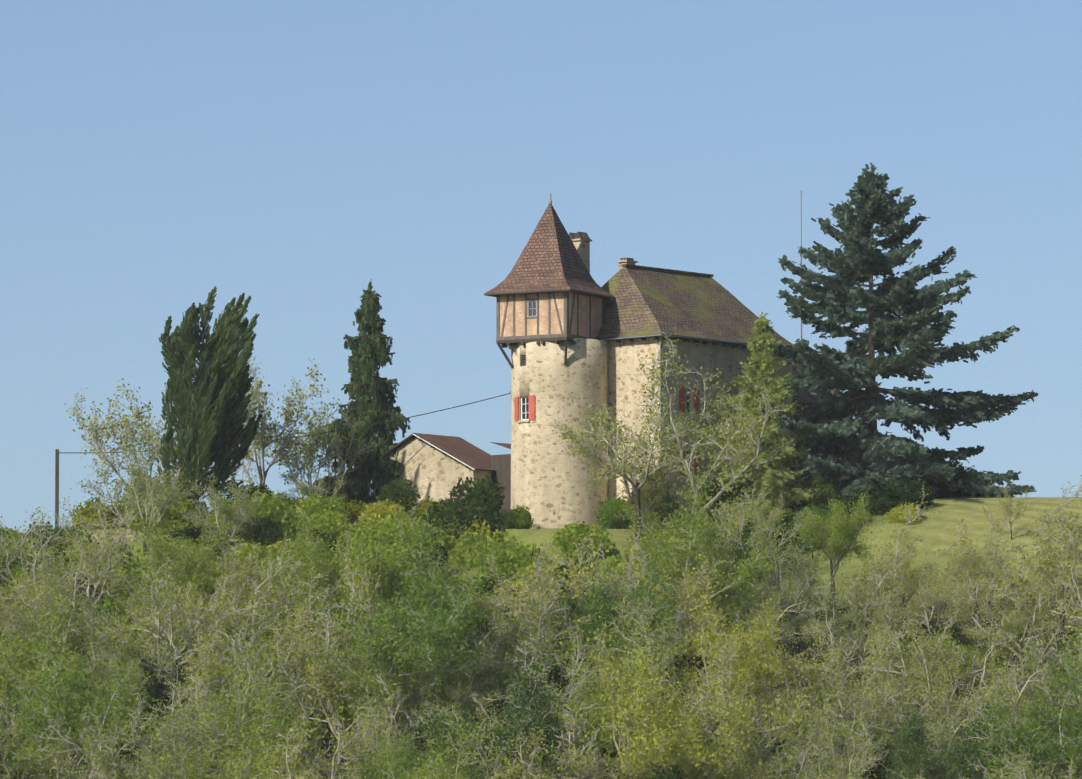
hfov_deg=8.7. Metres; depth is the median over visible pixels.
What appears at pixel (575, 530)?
bush
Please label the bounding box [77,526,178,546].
retaining wall
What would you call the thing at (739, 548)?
slope tree
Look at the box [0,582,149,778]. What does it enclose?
slope tree
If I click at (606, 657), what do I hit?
undergrowth
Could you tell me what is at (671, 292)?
house roof
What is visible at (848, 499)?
undergrowth
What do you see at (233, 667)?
undergrowth
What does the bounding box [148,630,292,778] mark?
slope tree
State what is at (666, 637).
slope tree
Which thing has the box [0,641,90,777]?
slope tree
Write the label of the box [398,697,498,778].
slope tree
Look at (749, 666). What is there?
slope tree
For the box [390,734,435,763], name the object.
undergrowth
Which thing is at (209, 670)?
slope tree
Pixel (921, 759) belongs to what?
slope tree
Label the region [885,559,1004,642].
slope tree
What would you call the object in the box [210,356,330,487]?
bare tree
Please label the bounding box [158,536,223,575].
undergrowth
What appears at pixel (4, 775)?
slope tree
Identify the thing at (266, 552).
undergrowth
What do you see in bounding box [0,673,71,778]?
slope tree
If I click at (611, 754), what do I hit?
undergrowth
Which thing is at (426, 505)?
hedge
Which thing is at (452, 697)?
slope tree
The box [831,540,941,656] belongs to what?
slope tree
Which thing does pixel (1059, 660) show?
slope tree
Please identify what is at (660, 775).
slope tree
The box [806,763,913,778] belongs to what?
slope tree
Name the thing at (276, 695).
undergrowth
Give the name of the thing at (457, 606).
slope tree
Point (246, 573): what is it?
slope tree
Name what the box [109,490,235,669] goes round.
slope tree
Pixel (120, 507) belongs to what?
hedge
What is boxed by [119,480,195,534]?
shrub
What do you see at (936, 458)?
shrub
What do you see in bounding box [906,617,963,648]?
undergrowth
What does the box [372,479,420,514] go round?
shrub
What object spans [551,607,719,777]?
slope tree
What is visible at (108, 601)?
undergrowth
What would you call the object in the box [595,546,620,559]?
undergrowth
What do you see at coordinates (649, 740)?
slope tree
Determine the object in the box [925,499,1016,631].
slope tree
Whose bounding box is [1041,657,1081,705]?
undergrowth
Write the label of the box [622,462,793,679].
slope tree
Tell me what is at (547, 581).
slope tree
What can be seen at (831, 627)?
slope tree
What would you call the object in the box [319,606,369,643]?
undergrowth
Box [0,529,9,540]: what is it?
undergrowth
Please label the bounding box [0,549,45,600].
undergrowth
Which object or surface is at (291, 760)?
slope tree
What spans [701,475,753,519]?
undergrowth
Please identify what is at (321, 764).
slope tree
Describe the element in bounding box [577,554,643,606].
undergrowth
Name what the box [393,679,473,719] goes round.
undergrowth
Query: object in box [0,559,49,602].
undergrowth
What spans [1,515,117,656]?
slope tree
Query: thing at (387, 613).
undergrowth
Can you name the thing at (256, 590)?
slope tree
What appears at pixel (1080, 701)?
slope tree
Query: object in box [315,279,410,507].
spruce
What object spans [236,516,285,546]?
bush
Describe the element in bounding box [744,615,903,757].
slope tree
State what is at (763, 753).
slope tree
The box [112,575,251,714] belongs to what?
slope tree
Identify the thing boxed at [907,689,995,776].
slope tree
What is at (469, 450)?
outbuilding
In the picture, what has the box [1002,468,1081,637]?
slope tree
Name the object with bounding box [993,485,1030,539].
bare tree
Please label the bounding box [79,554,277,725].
slope tree
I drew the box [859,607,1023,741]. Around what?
slope tree
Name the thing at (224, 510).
bare tree
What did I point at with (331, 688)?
slope tree
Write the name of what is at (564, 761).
slope tree
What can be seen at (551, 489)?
tower shaft
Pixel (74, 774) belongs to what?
slope tree
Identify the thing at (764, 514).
undergrowth
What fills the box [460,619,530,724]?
slope tree
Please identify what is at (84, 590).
undergrowth
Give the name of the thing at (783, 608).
slope tree
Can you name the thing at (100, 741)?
slope tree
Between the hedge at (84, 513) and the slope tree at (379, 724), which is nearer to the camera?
the slope tree at (379, 724)
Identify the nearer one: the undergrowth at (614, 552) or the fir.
the undergrowth at (614, 552)
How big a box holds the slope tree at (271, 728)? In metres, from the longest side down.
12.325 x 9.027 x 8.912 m
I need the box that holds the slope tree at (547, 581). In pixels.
[493,524,670,697]
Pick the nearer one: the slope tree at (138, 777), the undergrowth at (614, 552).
the slope tree at (138, 777)
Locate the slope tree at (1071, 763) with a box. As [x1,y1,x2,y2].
[1056,754,1081,778]
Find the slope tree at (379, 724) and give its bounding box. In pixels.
[279,672,419,778]
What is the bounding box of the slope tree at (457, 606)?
[367,507,513,740]
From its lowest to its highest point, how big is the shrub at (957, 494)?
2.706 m
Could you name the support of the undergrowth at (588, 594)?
on the ground
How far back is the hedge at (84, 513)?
398.07 m
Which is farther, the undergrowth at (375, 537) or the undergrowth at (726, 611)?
the undergrowth at (375, 537)
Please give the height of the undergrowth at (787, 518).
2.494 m
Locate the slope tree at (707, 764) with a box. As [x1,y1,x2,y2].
[646,720,741,778]
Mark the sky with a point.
(292, 156)
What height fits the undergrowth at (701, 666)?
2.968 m
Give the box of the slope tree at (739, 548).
[722,506,818,610]
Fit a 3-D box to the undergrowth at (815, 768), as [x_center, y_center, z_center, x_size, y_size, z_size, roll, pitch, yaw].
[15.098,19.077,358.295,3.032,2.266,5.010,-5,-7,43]
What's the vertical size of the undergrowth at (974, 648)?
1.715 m
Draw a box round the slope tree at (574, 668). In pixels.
[469,605,618,765]
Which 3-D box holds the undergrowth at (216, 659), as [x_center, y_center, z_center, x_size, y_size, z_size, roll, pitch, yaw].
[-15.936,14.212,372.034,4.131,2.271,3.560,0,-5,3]
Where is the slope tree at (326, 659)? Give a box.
[207,572,383,775]
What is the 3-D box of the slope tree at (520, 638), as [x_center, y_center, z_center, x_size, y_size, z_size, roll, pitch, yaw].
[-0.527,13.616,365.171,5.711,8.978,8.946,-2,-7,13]
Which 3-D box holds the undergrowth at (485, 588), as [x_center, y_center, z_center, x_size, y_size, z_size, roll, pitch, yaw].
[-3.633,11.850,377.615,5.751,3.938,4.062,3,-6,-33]
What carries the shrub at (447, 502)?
on the ground
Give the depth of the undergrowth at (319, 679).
369.39 m
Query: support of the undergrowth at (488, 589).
on the ground
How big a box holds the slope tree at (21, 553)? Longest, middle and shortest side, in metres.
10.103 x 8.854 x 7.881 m
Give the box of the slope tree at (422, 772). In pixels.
[408,763,468,778]
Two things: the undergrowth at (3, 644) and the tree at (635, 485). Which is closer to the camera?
the undergrowth at (3, 644)
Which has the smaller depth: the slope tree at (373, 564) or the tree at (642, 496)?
the slope tree at (373, 564)
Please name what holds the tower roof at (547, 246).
on the timber tower storey
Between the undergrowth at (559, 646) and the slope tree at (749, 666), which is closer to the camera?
the slope tree at (749, 666)
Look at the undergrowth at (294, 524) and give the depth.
392.52 m
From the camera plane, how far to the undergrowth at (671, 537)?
385.70 m
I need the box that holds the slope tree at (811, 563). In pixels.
[731,507,837,653]
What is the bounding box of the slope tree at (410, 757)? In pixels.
[343,718,482,778]
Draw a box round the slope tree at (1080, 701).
[1061,679,1081,712]
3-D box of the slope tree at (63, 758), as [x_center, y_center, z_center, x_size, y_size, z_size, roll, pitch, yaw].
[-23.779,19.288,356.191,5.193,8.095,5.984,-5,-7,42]
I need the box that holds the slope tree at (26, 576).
[0,563,93,644]
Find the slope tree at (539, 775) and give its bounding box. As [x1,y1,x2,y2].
[523,758,549,778]
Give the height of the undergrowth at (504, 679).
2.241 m
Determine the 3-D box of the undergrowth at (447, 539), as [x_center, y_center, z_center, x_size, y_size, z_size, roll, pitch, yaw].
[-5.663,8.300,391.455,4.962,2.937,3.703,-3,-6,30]
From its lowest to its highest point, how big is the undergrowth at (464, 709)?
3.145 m
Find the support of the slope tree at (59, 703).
on the ground
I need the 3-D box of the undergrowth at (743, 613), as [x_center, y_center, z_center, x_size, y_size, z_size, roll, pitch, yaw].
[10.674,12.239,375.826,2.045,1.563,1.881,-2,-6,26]
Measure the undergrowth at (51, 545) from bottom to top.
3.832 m
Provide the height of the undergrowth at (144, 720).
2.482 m
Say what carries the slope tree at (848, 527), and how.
on the ground
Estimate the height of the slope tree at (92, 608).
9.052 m
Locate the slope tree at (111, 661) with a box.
[63,599,154,774]
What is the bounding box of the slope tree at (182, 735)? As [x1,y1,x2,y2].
[102,673,286,778]
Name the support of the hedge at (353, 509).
on the ground
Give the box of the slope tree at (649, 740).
[576,612,818,778]
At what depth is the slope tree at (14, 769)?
355.22 m
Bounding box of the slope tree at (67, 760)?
[42,728,123,778]
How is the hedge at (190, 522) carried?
on the ground
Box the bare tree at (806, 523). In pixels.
[795,508,817,558]
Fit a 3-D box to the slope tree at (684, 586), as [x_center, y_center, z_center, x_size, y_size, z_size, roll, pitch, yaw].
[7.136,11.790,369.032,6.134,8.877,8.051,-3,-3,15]
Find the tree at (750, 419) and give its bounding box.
[623,327,802,528]
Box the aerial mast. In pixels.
[801,190,801,339]
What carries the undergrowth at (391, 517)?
on the ground
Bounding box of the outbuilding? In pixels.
[369,433,510,528]
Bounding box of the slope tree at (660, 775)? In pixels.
[625,751,750,778]
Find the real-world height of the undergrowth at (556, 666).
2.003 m
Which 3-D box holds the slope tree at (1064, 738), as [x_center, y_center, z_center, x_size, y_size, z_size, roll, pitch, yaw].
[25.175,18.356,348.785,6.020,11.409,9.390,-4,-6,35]
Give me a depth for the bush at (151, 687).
367.47 m
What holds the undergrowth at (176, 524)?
on the ground
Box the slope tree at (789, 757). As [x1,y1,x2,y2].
[684,679,837,778]
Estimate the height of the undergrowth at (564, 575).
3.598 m
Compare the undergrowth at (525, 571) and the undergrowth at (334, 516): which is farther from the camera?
the undergrowth at (334, 516)
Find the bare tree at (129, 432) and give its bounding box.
[64,378,177,496]
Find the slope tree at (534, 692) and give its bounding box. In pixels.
[405,642,593,778]
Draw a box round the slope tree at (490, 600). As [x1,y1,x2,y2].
[414,546,564,703]
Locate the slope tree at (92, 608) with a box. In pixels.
[54,556,128,688]
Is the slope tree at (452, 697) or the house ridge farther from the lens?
the house ridge
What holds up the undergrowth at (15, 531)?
on the ground
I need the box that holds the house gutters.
[601,334,747,476]
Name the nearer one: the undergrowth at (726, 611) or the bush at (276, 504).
the undergrowth at (726, 611)
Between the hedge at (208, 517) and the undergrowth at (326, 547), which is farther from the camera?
the hedge at (208, 517)
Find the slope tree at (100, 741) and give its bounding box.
[27,687,235,778]
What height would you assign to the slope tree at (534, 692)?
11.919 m
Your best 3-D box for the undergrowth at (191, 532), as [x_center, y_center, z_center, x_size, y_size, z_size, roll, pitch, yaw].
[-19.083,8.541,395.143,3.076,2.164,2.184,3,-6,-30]
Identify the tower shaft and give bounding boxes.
[511,338,607,528]
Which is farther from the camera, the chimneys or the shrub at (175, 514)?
the chimneys
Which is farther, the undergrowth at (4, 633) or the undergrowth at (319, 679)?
the undergrowth at (4, 633)
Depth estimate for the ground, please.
382.65 m
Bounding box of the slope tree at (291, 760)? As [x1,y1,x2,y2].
[240,692,380,778]
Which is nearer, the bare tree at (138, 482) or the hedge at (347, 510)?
the bare tree at (138, 482)
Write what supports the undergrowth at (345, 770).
on the ground
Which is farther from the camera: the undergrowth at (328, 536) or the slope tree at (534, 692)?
the undergrowth at (328, 536)
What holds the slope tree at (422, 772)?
on the ground
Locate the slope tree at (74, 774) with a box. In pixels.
[57,760,89,778]
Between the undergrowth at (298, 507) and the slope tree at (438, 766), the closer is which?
the slope tree at (438, 766)
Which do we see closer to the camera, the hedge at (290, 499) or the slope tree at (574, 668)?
the slope tree at (574, 668)
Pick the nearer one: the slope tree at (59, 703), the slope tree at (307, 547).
the slope tree at (59, 703)
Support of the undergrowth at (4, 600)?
on the ground
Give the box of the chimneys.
[569,232,637,272]
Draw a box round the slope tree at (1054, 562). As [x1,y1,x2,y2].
[978,518,1081,667]
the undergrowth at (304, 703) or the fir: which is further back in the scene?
the fir
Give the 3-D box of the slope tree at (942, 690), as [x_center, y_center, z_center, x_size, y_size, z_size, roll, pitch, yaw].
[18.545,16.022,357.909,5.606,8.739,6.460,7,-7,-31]
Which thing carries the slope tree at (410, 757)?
on the ground
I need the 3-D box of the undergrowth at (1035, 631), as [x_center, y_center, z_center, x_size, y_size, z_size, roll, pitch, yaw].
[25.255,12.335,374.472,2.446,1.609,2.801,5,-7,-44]
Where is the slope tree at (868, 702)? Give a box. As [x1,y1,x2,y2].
[780,651,925,766]
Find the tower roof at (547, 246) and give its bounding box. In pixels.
[484,203,615,299]
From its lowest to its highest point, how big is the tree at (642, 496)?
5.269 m
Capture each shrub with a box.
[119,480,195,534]
[210,476,271,524]
[276,463,348,502]
[299,492,350,528]
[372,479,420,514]
[436,495,465,527]
[448,475,504,527]
[499,504,534,528]
[595,495,634,528]
[630,485,684,528]
[789,471,857,511]
[891,448,944,498]
[935,458,984,498]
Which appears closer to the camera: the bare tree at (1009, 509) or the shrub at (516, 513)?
the bare tree at (1009, 509)
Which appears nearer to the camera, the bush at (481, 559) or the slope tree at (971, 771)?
the slope tree at (971, 771)
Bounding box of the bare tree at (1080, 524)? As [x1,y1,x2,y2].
[1044,510,1081,558]
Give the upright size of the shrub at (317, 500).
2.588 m
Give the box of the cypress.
[156,286,261,510]
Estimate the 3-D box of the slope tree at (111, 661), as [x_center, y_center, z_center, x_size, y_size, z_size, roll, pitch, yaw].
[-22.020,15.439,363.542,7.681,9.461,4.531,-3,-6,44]
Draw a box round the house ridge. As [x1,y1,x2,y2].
[622,264,713,276]
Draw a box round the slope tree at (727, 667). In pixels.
[674,619,816,773]
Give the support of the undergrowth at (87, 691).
on the ground
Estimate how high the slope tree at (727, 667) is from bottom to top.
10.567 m
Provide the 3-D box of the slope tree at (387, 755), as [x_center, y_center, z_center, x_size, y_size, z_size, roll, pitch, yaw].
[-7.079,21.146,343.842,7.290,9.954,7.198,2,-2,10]
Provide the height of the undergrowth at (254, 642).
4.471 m
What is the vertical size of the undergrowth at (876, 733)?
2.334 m
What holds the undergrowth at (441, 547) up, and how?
on the ground
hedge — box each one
[72,496,113,528]
[99,500,127,528]
[179,498,208,527]
[197,507,234,524]
[274,492,306,507]
[329,500,352,523]
[339,499,368,523]
[414,496,443,522]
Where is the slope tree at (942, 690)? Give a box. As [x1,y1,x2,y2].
[852,622,981,740]
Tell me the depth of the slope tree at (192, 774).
345.80 m
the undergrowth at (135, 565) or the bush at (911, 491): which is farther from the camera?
the bush at (911, 491)
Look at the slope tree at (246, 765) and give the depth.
346.48 m
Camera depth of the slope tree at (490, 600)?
371.37 m
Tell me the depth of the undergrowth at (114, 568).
385.98 m
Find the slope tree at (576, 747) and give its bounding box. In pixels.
[488,736,608,778]
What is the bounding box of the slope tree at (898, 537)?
[868,485,945,639]
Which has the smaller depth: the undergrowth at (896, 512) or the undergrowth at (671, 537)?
the undergrowth at (671, 537)
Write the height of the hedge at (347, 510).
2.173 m
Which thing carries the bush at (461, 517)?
on the ground
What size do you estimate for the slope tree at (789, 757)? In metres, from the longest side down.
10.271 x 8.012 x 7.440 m
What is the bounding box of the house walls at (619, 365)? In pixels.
[608,337,791,526]
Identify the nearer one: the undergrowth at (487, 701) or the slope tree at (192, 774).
the slope tree at (192, 774)
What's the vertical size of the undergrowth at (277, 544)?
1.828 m
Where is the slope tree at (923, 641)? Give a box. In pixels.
[821,566,968,747]
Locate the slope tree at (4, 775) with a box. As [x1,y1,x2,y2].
[1,768,41,778]
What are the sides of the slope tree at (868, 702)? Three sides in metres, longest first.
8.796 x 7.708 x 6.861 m
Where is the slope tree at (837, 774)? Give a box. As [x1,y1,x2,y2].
[801,714,884,778]
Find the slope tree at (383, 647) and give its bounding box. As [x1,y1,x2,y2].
[321,548,506,756]
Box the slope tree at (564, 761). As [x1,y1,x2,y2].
[445,668,634,778]
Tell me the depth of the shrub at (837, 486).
397.24 m
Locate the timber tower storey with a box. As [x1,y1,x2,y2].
[496,292,603,368]
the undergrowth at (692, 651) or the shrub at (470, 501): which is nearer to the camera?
the undergrowth at (692, 651)
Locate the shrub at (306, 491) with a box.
[276,463,348,502]
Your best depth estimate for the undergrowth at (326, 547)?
391.59 m
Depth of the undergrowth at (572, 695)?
365.26 m
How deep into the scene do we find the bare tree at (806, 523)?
387.50 m
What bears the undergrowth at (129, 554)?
on the ground
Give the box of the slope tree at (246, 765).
[232,743,257,778]
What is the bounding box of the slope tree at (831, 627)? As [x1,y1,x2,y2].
[787,566,912,706]
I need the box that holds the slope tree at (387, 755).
[350,725,466,778]
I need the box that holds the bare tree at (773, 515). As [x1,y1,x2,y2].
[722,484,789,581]
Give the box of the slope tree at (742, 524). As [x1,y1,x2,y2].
[658,490,783,596]
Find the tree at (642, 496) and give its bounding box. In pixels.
[627,453,669,532]
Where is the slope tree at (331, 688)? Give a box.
[277,627,461,765]
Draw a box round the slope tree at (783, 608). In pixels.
[715,572,822,668]
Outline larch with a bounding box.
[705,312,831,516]
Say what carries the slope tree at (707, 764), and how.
on the ground
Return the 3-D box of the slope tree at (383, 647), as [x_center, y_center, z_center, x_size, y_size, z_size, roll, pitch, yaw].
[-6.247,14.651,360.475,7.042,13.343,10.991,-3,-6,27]
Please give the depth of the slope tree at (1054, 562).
369.07 m
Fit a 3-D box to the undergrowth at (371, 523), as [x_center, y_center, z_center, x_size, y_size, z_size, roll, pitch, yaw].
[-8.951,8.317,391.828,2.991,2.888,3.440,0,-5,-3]
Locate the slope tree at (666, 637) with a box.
[575,541,695,758]
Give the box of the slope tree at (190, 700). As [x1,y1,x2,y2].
[149,627,230,732]
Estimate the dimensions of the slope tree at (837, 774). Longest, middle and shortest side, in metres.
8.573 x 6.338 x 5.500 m
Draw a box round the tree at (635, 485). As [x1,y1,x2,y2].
[547,387,695,543]
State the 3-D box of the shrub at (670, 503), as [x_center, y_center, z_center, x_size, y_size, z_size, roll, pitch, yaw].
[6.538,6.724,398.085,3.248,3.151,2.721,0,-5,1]
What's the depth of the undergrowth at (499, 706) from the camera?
364.83 m
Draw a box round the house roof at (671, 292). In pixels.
[596,267,793,348]
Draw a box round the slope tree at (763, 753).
[699,687,807,778]
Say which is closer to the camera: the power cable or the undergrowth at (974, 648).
the undergrowth at (974, 648)
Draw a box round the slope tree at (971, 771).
[937,702,1034,778]
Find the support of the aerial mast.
attached to the house walls at (619, 365)
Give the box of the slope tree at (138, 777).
[86,749,241,778]
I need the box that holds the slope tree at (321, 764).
[285,735,369,778]
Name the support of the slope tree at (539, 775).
on the ground
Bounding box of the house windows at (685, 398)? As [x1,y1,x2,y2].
[679,386,737,475]
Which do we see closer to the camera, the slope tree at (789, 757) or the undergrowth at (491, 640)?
the slope tree at (789, 757)
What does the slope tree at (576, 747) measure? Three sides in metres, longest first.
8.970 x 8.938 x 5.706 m
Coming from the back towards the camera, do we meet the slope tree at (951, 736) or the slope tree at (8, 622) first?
the slope tree at (8, 622)
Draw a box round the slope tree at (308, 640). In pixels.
[244,543,388,758]
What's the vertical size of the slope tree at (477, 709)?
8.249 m
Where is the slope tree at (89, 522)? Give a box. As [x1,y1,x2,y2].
[53,496,150,651]
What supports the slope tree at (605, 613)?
on the ground
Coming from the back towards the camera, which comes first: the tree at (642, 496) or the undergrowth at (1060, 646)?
the tree at (642, 496)
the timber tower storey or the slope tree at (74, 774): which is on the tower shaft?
the timber tower storey
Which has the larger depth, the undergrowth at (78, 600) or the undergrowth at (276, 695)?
the undergrowth at (78, 600)
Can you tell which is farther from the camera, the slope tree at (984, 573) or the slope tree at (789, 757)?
the slope tree at (984, 573)
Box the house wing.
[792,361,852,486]
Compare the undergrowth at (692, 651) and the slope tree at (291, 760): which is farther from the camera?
the undergrowth at (692, 651)
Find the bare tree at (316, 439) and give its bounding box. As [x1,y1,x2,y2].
[261,397,389,496]
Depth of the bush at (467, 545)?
389.39 m
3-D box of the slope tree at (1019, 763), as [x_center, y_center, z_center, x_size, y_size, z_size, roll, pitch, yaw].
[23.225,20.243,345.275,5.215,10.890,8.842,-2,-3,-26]
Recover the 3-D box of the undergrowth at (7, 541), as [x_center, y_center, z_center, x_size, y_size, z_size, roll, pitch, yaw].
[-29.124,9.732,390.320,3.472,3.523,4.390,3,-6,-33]
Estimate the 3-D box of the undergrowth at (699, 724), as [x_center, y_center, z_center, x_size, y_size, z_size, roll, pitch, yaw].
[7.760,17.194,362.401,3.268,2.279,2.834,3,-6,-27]
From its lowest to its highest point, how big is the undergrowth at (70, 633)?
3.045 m
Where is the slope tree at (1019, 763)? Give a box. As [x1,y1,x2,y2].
[961,699,1064,778]
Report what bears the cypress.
on the ground
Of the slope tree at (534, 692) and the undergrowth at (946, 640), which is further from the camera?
the undergrowth at (946, 640)
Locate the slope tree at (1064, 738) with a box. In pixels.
[970,649,1081,778]
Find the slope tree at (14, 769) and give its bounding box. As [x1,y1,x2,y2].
[0,724,50,778]
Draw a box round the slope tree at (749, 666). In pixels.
[663,565,793,746]
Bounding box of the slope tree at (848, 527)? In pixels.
[788,487,882,609]
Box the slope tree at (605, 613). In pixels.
[530,560,682,667]
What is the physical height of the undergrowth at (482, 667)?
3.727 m
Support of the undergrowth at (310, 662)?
on the ground
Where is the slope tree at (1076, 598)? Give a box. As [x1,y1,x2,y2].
[1049,582,1081,636]
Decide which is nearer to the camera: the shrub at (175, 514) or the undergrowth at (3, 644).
the undergrowth at (3, 644)
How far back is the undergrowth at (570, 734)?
359.85 m
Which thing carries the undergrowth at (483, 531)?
on the ground
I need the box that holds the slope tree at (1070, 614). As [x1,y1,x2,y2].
[1044,541,1081,654]
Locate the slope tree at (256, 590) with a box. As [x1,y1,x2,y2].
[220,531,313,693]
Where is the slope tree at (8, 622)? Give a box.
[0,581,98,669]
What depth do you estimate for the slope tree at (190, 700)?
362.24 m
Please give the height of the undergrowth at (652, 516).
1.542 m
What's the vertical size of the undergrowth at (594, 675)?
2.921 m
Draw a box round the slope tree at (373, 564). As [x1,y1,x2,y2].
[315,497,442,695]
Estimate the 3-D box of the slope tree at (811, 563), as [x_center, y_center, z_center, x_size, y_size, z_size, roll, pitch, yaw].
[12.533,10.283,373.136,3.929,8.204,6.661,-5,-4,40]
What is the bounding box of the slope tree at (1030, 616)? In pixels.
[947,573,1068,675]
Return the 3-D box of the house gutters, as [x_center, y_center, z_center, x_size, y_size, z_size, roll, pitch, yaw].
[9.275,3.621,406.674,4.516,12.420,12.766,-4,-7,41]
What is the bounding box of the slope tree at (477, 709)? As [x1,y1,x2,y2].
[409,685,555,778]
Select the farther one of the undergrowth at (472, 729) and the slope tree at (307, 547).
the slope tree at (307, 547)
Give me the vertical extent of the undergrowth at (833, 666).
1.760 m
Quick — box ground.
[4,497,1081,778]
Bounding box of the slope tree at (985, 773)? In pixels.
[915,757,1010,778]
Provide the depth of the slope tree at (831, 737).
353.42 m
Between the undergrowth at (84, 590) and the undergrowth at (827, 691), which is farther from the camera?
the undergrowth at (84, 590)
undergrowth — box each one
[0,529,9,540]
[0,537,33,560]
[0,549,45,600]
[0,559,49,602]
[0,587,14,620]
[0,623,8,642]
[0,635,51,671]
[3,526,26,541]
[17,610,83,651]
[20,521,99,569]
[57,570,103,614]
[61,592,97,616]
[64,683,144,760]
[76,547,144,598]
[99,575,176,625]
[106,541,132,567]
[115,620,198,662]
[119,710,157,752]
[122,545,183,588]
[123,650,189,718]
[142,519,208,550]
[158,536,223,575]
[168,525,209,546]
[194,523,235,556]
[197,649,231,672]
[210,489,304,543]
[213,544,282,585]
[218,542,285,583]
[221,642,269,688]
[226,613,279,684]
[228,538,310,566]
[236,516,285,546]
[238,502,310,539]
[250,682,290,712]
[256,604,293,626]
[274,646,337,682]
[281,688,348,731]
[283,585,346,625]
[286,667,375,692]
[287,533,331,557]
[290,500,322,522]
[290,696,371,748]
[303,528,343,553]
[304,509,366,552]
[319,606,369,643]
[320,762,364,778]
[331,734,392,762]
[348,527,405,558]
[353,516,395,539]
[355,499,406,527]
[366,598,415,630]
[378,511,415,525]
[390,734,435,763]
[391,534,448,576]
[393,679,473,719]
[406,694,474,729]
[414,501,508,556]
[414,516,470,559]
[422,576,508,641]
[427,715,499,771]
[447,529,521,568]
[454,515,498,543]
[460,634,496,687]
[470,574,526,638]
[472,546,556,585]
[472,695,495,718]
[476,633,524,677]
[487,694,516,721]
[491,664,531,693]
[493,542,547,580]
[514,560,560,603]
[532,616,585,662]
[535,661,567,683]
[541,670,576,695]
[550,554,599,600]
[551,721,588,751]
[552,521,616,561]
[564,584,619,615]
[564,682,585,711]
[565,714,627,769]
[574,661,615,696]
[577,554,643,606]
[583,647,637,667]
[593,607,659,651]
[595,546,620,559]
[623,529,689,567]
[632,511,669,532]
[662,684,720,742]
[669,653,715,690]
[669,712,719,743]
[680,633,730,665]
[697,571,758,627]
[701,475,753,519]
[709,517,724,541]
[713,495,784,547]
[728,609,756,633]
[764,503,835,543]
[765,513,809,549]
[790,660,848,686]
[797,749,847,778]
[808,676,859,703]
[817,720,890,755]
[822,496,864,523]
[831,735,893,778]
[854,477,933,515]
[867,663,899,683]
[883,502,926,523]
[887,636,966,696]
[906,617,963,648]
[958,644,988,669]
[1000,616,1051,635]
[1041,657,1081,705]
[1053,632,1081,662]
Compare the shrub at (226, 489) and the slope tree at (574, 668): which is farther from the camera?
the shrub at (226, 489)
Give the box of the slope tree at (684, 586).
[616,532,734,690]
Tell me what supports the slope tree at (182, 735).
on the ground
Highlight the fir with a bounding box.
[734,163,1037,508]
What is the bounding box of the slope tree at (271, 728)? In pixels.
[142,641,310,778]
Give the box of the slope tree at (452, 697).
[380,642,501,743]
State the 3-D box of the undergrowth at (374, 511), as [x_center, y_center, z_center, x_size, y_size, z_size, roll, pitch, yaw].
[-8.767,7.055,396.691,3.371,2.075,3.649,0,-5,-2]
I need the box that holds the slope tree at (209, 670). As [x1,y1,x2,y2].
[171,582,288,778]
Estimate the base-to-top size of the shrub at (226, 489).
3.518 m
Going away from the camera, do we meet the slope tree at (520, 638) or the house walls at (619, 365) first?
the slope tree at (520, 638)
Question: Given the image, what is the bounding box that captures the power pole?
[55,449,58,528]
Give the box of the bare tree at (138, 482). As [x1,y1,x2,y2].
[69,442,197,555]
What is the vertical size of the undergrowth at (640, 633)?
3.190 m
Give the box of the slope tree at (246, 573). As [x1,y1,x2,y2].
[185,528,307,634]
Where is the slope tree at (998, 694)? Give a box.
[947,626,1081,744]
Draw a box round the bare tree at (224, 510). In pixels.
[175,463,262,554]
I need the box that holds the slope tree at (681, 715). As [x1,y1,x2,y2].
[608,690,711,757]
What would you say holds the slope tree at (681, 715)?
on the ground
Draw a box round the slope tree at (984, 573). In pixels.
[964,533,1032,636]
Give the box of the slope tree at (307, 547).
[245,501,343,640]
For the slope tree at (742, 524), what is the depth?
376.30 m
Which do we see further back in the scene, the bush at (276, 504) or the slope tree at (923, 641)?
the bush at (276, 504)
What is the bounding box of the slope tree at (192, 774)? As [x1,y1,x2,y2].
[130,689,329,778]
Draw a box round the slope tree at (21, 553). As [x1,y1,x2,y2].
[0,496,102,621]
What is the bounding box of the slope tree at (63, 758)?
[23,697,90,778]
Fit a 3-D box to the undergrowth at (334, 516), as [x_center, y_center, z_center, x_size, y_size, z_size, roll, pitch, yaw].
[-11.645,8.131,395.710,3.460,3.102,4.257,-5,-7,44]
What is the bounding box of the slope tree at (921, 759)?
[878,697,991,778]
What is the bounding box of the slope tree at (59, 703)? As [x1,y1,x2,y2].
[0,611,156,778]
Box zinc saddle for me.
[604,292,616,302]
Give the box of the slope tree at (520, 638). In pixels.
[482,571,579,722]
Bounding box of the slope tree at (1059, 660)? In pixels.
[1001,608,1081,777]
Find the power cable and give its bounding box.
[59,393,509,452]
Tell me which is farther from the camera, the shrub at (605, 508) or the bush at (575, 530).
the shrub at (605, 508)
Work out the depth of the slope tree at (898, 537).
373.52 m
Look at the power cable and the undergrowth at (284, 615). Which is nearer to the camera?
the undergrowth at (284, 615)
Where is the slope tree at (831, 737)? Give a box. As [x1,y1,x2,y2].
[774,698,891,778]

